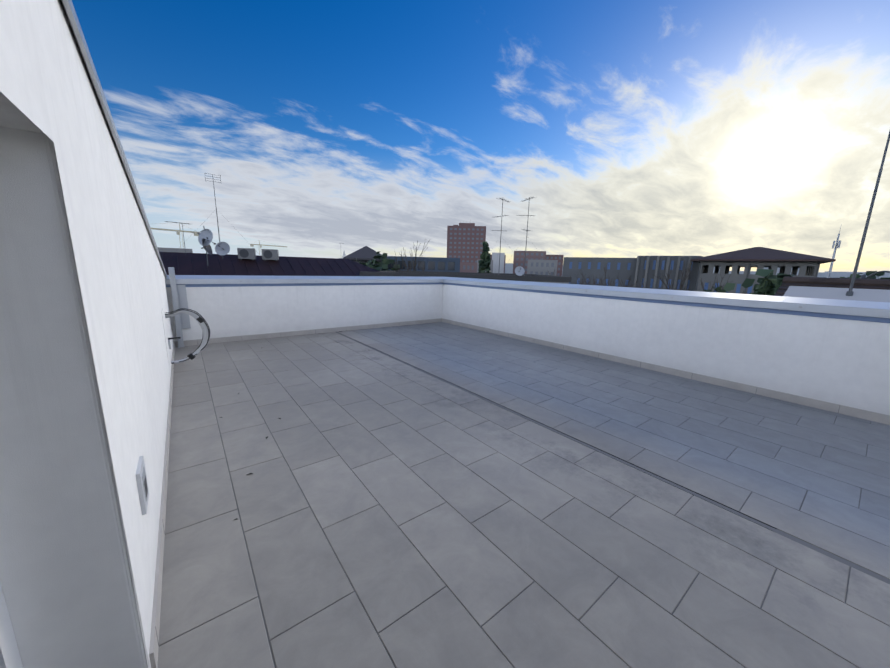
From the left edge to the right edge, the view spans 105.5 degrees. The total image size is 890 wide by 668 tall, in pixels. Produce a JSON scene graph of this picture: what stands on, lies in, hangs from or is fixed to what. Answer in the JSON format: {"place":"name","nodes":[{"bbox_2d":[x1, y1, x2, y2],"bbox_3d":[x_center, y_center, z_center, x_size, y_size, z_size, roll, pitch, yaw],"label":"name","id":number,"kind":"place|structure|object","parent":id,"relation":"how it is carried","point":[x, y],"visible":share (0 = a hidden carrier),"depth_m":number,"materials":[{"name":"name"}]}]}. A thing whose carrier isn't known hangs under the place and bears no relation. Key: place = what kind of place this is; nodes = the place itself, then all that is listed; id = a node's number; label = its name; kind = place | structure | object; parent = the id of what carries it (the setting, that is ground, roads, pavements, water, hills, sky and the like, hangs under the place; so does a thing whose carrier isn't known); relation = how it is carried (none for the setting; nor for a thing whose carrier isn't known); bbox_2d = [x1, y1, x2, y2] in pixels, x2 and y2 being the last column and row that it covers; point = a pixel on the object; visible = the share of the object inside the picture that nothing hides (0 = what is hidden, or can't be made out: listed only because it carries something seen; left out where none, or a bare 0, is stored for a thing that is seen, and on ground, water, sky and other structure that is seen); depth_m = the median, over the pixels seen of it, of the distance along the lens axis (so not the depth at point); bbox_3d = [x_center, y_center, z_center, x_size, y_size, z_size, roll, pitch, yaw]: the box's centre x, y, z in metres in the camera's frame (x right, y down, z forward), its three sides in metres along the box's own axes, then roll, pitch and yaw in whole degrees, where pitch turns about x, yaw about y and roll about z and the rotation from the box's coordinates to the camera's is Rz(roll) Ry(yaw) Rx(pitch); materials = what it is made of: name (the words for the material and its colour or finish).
{"place":"outdoors","nodes":[
{"label":"outdoors","id":0,"kind":"place"},
{"bbox_2d":[157,247,192,252],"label":"flat block","id":1,"kind":"structure","parent":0,"point":[179,250],"depth_m":26.00,"materials":[{"name":"grey"}]},
{"bbox_2d":[159,252,379,275],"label":"neighbour roof","id":2,"kind":"structure","parent":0,"point":[190,263],"depth_m":17.61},
{"bbox_2d":[197,226,229,265],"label":"satellite dishes","id":3,"kind":"object","parent":2,"relation":"on","point":[205,237],"visible":1,"depth_m":16.02,"materials":[{"name":"grey metal"}]},
{"bbox_2d":[165,173,270,266],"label":"roof mast aerials","id":4,"kind":"object","parent":2,"relation":"on","point":[202,223],"visible":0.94,"depth_m":16.77,"materials":[{"name":"grey metal"}]},
{"bbox_2d":[237,248,278,260],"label":"air conditioning units","id":5,"kind":"object","parent":2,"relation":"on","point":[250,253],"visible":0.9,"depth_m":17.87,"materials":[{"name":"grey metal"}]},
{"bbox_2d":[352,260,381,269],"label":"hip house","id":6,"kind":"structure","parent":0,"point":[363,261],"depth_m":43.80,"materials":[{"name":"grey"}]},
{"bbox_2d":[343,246,388,260],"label":"roof","id":7,"kind":"structure","parent":6,"relation":"on","point":[366,253],"depth_m":43.55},
{"bbox_2d":[359,271,571,281],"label":"neighbour flat parapet","id":8,"kind":"structure","parent":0,"point":[526,277],"depth_m":19.73,"materials":[{"name":"grey concrete"}]},
{"bbox_2d":[447,226,485,262],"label":"brown tower","id":9,"kind":"structure","parent":0,"point":[464,243],"depth_m":207.46,"materials":[{"name":"red"}]},
{"bbox_2d":[453,223,474,225],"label":"rooftop structure","id":10,"kind":"object","parent":9,"relation":"on","point":[466,224],"visible":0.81,"depth_m":212.08,"materials":[{"name":"grey concrete"}]},
{"bbox_2d":[460,262,476,272],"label":"block","id":11,"kind":"structure","parent":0,"point":[468,267],"depth_m":93.01,"materials":[{"name":"brown"}]},
{"bbox_2d":[72,0,889,271],"label":"sky","id":12,"kind":"structure","parent":0,"point":[632,128],"materials":[{"name":"blue"}]},
{"bbox_2d":[477,260,492,272],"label":"block","id":13,"kind":"structure","parent":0,"point":[491,266],"depth_m":126.54,"materials":[{"name":"grey concrete"}]},
{"bbox_2d":[159,332,889,667],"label":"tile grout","id":14,"kind":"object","parent":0,"point":[842,560],"depth_m":1.79,"materials":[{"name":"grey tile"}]},
{"bbox_2d":[0,0,172,667],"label":"wall","id":15,"kind":"structure","parent":14,"relation":"on","point":[85,371],"depth_m":0.89,"materials":[{"name":"white paint"}]},
{"bbox_2d":[0,582,23,667],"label":"terrace door","id":16,"kind":"structure","parent":15,"relation":"attached to","point":[10,656],"depth_m":0.84,"materials":[{"name":"white glass"}]},
{"bbox_2d":[61,0,166,276],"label":"roof edge trim","id":17,"kind":"structure","parent":15,"relation":"attached to","point":[69,9],"depth_m":1.33,"materials":[{"name":"silver metal"}]},
{"bbox_2d":[135,456,148,514],"bbox_3d":[-1.144,0.570,1.282,0.014,0.165,0.145,-7,14,-37],"label":"electrical outlet","id":18,"kind":"object","parent":15,"relation":"attached to","point":[142,483],"visible":1,"depth_m":1.25,"materials":[{"name":"grey plastic"}]},
{"bbox_2d":[162,309,169,363],"bbox_3d":[-3.048,0.023,3.695,0.004,0.580,0.400,-7,14,-37],"label":"wall cover plate","id":19,"kind":"object","parent":15,"relation":"attached to","point":[165,333],"depth_m":3.65,"materials":[{"name":"white paint"}]},
{"bbox_2d":[165,308,209,363],"bbox_3d":[-3.171,0.019,4.182,0.233,0.672,0.466,10,14,38],"label":"pipe loop","id":20,"kind":"object","parent":15,"relation":"attached to","point":[200,320],"visible":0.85,"depth_m":4.22,"materials":[{"name":"grey"}]},
{"bbox_2d":[157,322,889,667],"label":"terrace floor tiles","id":21,"kind":"object","parent":14,"relation":"on","point":[647,542],"depth_m":1.85,"materials":[{"name":"grey tile"}]},
{"bbox_2d":[168,267,190,347],"bbox_3d":[-4.077,-0.405,5.216,0.185,1.225,0.104,-7,14,-37],"label":"corner post","id":22,"kind":"object","parent":21,"relation":"on","point":[181,298],"visible":0.98,"depth_m":5.21,"materials":[{"name":"silver metal"}]},
{"bbox_2d":[149,318,889,667],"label":"skirting","id":23,"kind":"object","parent":21,"relation":"on","point":[801,400],"visible":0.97,"depth_m":3.86,"materials":[{"name":"stone"}]},
{"bbox_2d":[155,320,839,645],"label":"skirting joints","id":24,"kind":"object","parent":23,"relation":"on","point":[346,330],"visible":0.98,"depth_m":3.35,"materials":[{"name":"grey"}]},
{"bbox_2d":[166,284,889,414],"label":"parapet wall","id":25,"kind":"structure","parent":14,"relation":"on","point":[844,362],"depth_m":4.89,"materials":[{"name":"white paint"}]},
{"bbox_2d":[165,275,889,317],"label":"parapet coping","id":26,"kind":"object","parent":25,"relation":"on","point":[857,308],"visible":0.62,"depth_m":4.95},
{"bbox_2d":[166,282,889,322],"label":"coping edge","id":27,"kind":"object","parent":26,"relation":"attached to","point":[846,317],"visible":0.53,"depth_m":4.89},
{"bbox_2d":[276,276,787,309],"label":"coping seams","id":28,"kind":"object","parent":25,"relation":"on","point":[609,286],"visible":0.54,"depth_m":5.14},
{"bbox_2d":[356,340,776,531],"bbox_3d":[0.054,0.583,3.949,0.045,0.019,5.570,-7,14,-37],"label":"expansion joint","id":29,"kind":"object","parent":14,"relation":"on","point":[601,450],"visible":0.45,"depth_m":2.46,"materials":[{"name":"black rubber"}]},
{"bbox_2d":[513,251,545,273],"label":"brown slab","id":30,"kind":"structure","parent":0,"point":[519,259],"depth_m":156.90,"materials":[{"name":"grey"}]},
{"bbox_2d":[527,260,557,275],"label":"block","id":31,"kind":"structure","parent":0,"point":[542,267],"depth_m":103.81,"materials":[{"name":"grey concrete"}]},
{"bbox_2d":[562,257,636,287],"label":"grey block","id":32,"kind":"structure","parent":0,"point":[622,269],"depth_m":69.61,"materials":[{"name":"concrete"}]},
{"bbox_2d":[696,280,758,293],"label":"building","id":33,"kind":"structure","parent":0,"point":[738,288],"depth_m":54.89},
{"bbox_2d":[698,261,818,281],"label":"building","id":34,"kind":"structure","parent":33,"relation":"on","point":[808,268],"depth_m":53.73,"materials":[{"name":"beige paint"}]},
{"bbox_2d":[695,261,820,293],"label":"loggia downpipes","id":35,"kind":"object","parent":34,"relation":"attached to","point":[748,273],"visible":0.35,"depth_m":52.88,"materials":[{"name":"grey metal"}]},
{"bbox_2d":[690,247,835,263],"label":"roof","id":36,"kind":"structure","parent":34,"relation":"on","point":[758,254],"depth_m":52.54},
{"label":"ground","id":37,"kind":"structure","parent":0,"visible":0},
{"bbox_2d":[150,223,198,247],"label":"tower crane","id":38,"kind":"object","parent":37,"relation":"on","point":[180,230],"visible":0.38,"depth_m":244.76,"materials":[{"name":"silver metal"}]},
{"bbox_2d":[250,241,286,255],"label":"tower crane","id":39,"kind":"object","parent":37,"relation":"on","point":[251,245],"visible":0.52,"depth_m":412.38,"materials":[{"name":"silver metal"}]},
{"bbox_2d":[356,251,399,270],"bbox_3d":[-7.959,-3.234,39.544,6.431,12.649,7.480,-7,14,-37],"label":"evergreen tree","id":40,"kind":"object","parent":37,"relation":"on","point":[383,265],"visible":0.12,"depth_m":37.66,"materials":[{"name":"green plant"}]},
{"bbox_2d":[388,239,427,270],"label":"bare tree","id":41,"kind":"object","parent":37,"relation":"on","point":[409,264],"visible":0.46,"depth_m":44.61,"materials":[{"name":"brown plant"}]},
{"bbox_2d":[387,256,459,271],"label":"blue apartments","id":42,"kind":"structure","parent":37,"relation":"on","point":[436,264],"depth_m":56.47,"materials":[{"name":"blue"}]},
{"bbox_2d":[477,241,490,272],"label":"conifer tree","id":43,"kind":"object","parent":37,"relation":"on","point":[485,261],"visible":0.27,"depth_m":50.07,"materials":[{"name":"green plant"}]},
{"bbox_2d":[492,253,504,272],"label":"white stair tower","id":44,"kind":"structure","parent":37,"relation":"on","point":[495,259],"depth_m":144.11,"materials":[{"name":"grey"}]},
{"bbox_2d":[528,281,568,283],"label":"roof","id":45,"kind":"structure","parent":37,"relation":"on","point":[552,282],"depth_m":19.56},
{"bbox_2d":[515,266,524,275],"bbox_3d":[4.859,-3.974,22.040,0.506,0.863,0.477,11,14,39],"label":"roof dish","id":46,"kind":"object","parent":45,"relation":"on","point":[519,270],"visible":0.92,"depth_m":22.07,"materials":[{"name":"grey metal"}]},
{"bbox_2d":[491,197,551,275],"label":"tv antennas","id":47,"kind":"object","parent":45,"relation":"on","point":[521,229],"visible":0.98,"depth_m":22.68,"materials":[{"name":"grey metal"}]},
{"bbox_2d":[546,255,563,275],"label":"brown slab","id":48,"kind":"structure","parent":37,"relation":"on","point":[559,258],"depth_m":158.25,"materials":[{"name":"red"}]},
{"bbox_2d":[576,270,603,284],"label":"bare tree","id":49,"kind":"object","parent":37,"relation":"on","point":[588,280],"visible":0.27,"depth_m":43.59,"materials":[{"name":"brown plant"}]},
{"bbox_2d":[589,275,610,285],"bbox_3d":[17.286,-1.294,38.164,2.480,10.654,5.015,11,14,40],"label":"bare tree row","id":50,"kind":"object","parent":37,"relation":"on","point":[599,283],"visible":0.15,"depth_m":36.34,"materials":[{"name":"brown plant"}]},
{"bbox_2d":[339,258,889,278],"bbox_3d":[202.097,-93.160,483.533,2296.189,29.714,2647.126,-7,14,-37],"label":"buildings","id":51,"kind":"structure","parent":37,"relation":"on","point":[509,268],"depth_m":414.18,"materials":[{"name":"grey"}]},
{"bbox_2d":[588,263,640,287],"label":"bare tree","id":52,"kind":"object","parent":37,"relation":"on","point":[617,281],"visible":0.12,"depth_m":40.74,"materials":[{"name":"brown plant"}]},
{"bbox_2d":[637,282,685,290],"bbox_3d":[25.005,-1.138,39.427,4.903,10.237,3.872,3,11,10],"label":"bare tree","id":53,"kind":"object","parent":37,"relation":"on","point":[672,288],"visible":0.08,"depth_m":38.55,"materials":[{"name":"grey plant"}]},
{"bbox_2d":[636,256,699,290],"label":"grey block","id":54,"kind":"structure","parent":37,"relation":"on","point":[692,278],"depth_m":62.74,"materials":[{"name":"concrete"}]},
{"bbox_2d":[633,256,702,290],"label":"grey block fins","id":55,"kind":"object","parent":54,"relation":"attached to","point":[656,271],"visible":0.27,"depth_m":62.56,"materials":[{"name":"grey concrete"}]},
{"bbox_2d":[654,258,693,290],"bbox_3d":[25.990,-1.749,36.071,6.709,12.776,4.656,2,11,2],"label":"bare tree","id":56,"kind":"object","parent":37,"relation":"on","point":[681,284],"visible":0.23,"depth_m":35.30,"materials":[{"name":"brown plant"}]},
{"bbox_2d":[699,266,733,292],"bbox_3d":[28.741,-1.383,36.816,2.902,11.899,4.088,9,13,34],"label":"bare tree","id":57,"kind":"object","parent":37,"relation":"on","point":[714,282],"visible":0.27,"depth_m":36.01,"materials":[{"name":"brown plant"}]},
{"bbox_2d":[704,278,754,292],"bbox_3d":[20.037,1.452,24.163,6.316,10.735,4.956,1,11,-2],"label":"tree","id":58,"kind":"object","parent":37,"relation":"on","point":[747,283],"depth_m":23.46,"materials":[{"name":"green plant"}]},
{"bbox_2d":[750,269,777,295],"bbox_3d":[18.357,1.842,20.423,4.010,11.317,3.933,-7,14,-37],"label":"conifer tree","id":59,"kind":"object","parent":37,"relation":"on","point":[767,284],"visible":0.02,"depth_m":19.32,"materials":[{"name":"green plant"}]},
{"bbox_2d":[774,273,793,293],"bbox_3d":[21.005,1.696,22.059,3.497,11.110,3.472,6,12,22],"label":"conifer tree","id":60,"kind":"object","parent":37,"relation":"on","point":[779,277],"visible":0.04,"depth_m":21.12,"materials":[{"name":"green plant"}]},
{"bbox_2d":[827,227,840,277],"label":"telecom mast","id":61,"kind":"object","parent":37,"relation":"on","point":[837,244],"visible":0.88,"depth_m":110.05,"materials":[{"name":"grey metal"}]},
{"bbox_2d":[840,271,889,278],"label":"tree line","id":62,"kind":"object","parent":37,"relation":"on","point":[867,274],"depth_m":42.42,"materials":[{"name":"green plant"}]},
{"bbox_2d":[861,271,889,278],"bbox_3d":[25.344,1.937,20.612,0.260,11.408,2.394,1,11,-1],"label":"trees","id":63,"kind":"object","parent":37,"relation":"on","point":[867,277],"visible":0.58,"depth_m":20.23,"materials":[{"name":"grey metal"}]},
{"bbox_3d":[9.385,5.425,5.546,6.100,9.530,7.132,-7,14,-37],"label":"neighbouring house","id":64,"kind":"object","parent":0,"visible":0},
{"bbox_2d":[774,276,889,295],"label":"neighbour roof","id":65,"kind":"structure","parent":64,"relation":"on","point":[863,283],"depth_m":6.66,"materials":[{"name":"tile"}]},
{"bbox_2d":[783,286,889,301],"bbox_3d":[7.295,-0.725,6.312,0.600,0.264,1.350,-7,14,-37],"label":"metal roof sheet","id":66,"kind":"object","parent":65,"relation":"on","point":[876,295],"visible":0.67,"depth_m":6.31,"materials":[{"name":"silver metal"}]},
{"bbox_2d":[846,131,889,295],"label":"pole","id":67,"kind":"object","parent":66,"relation":"on","point":[849,292],"visible":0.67,"depth_m":5.94,"materials":[{"name":"grey metal"}]}
]}

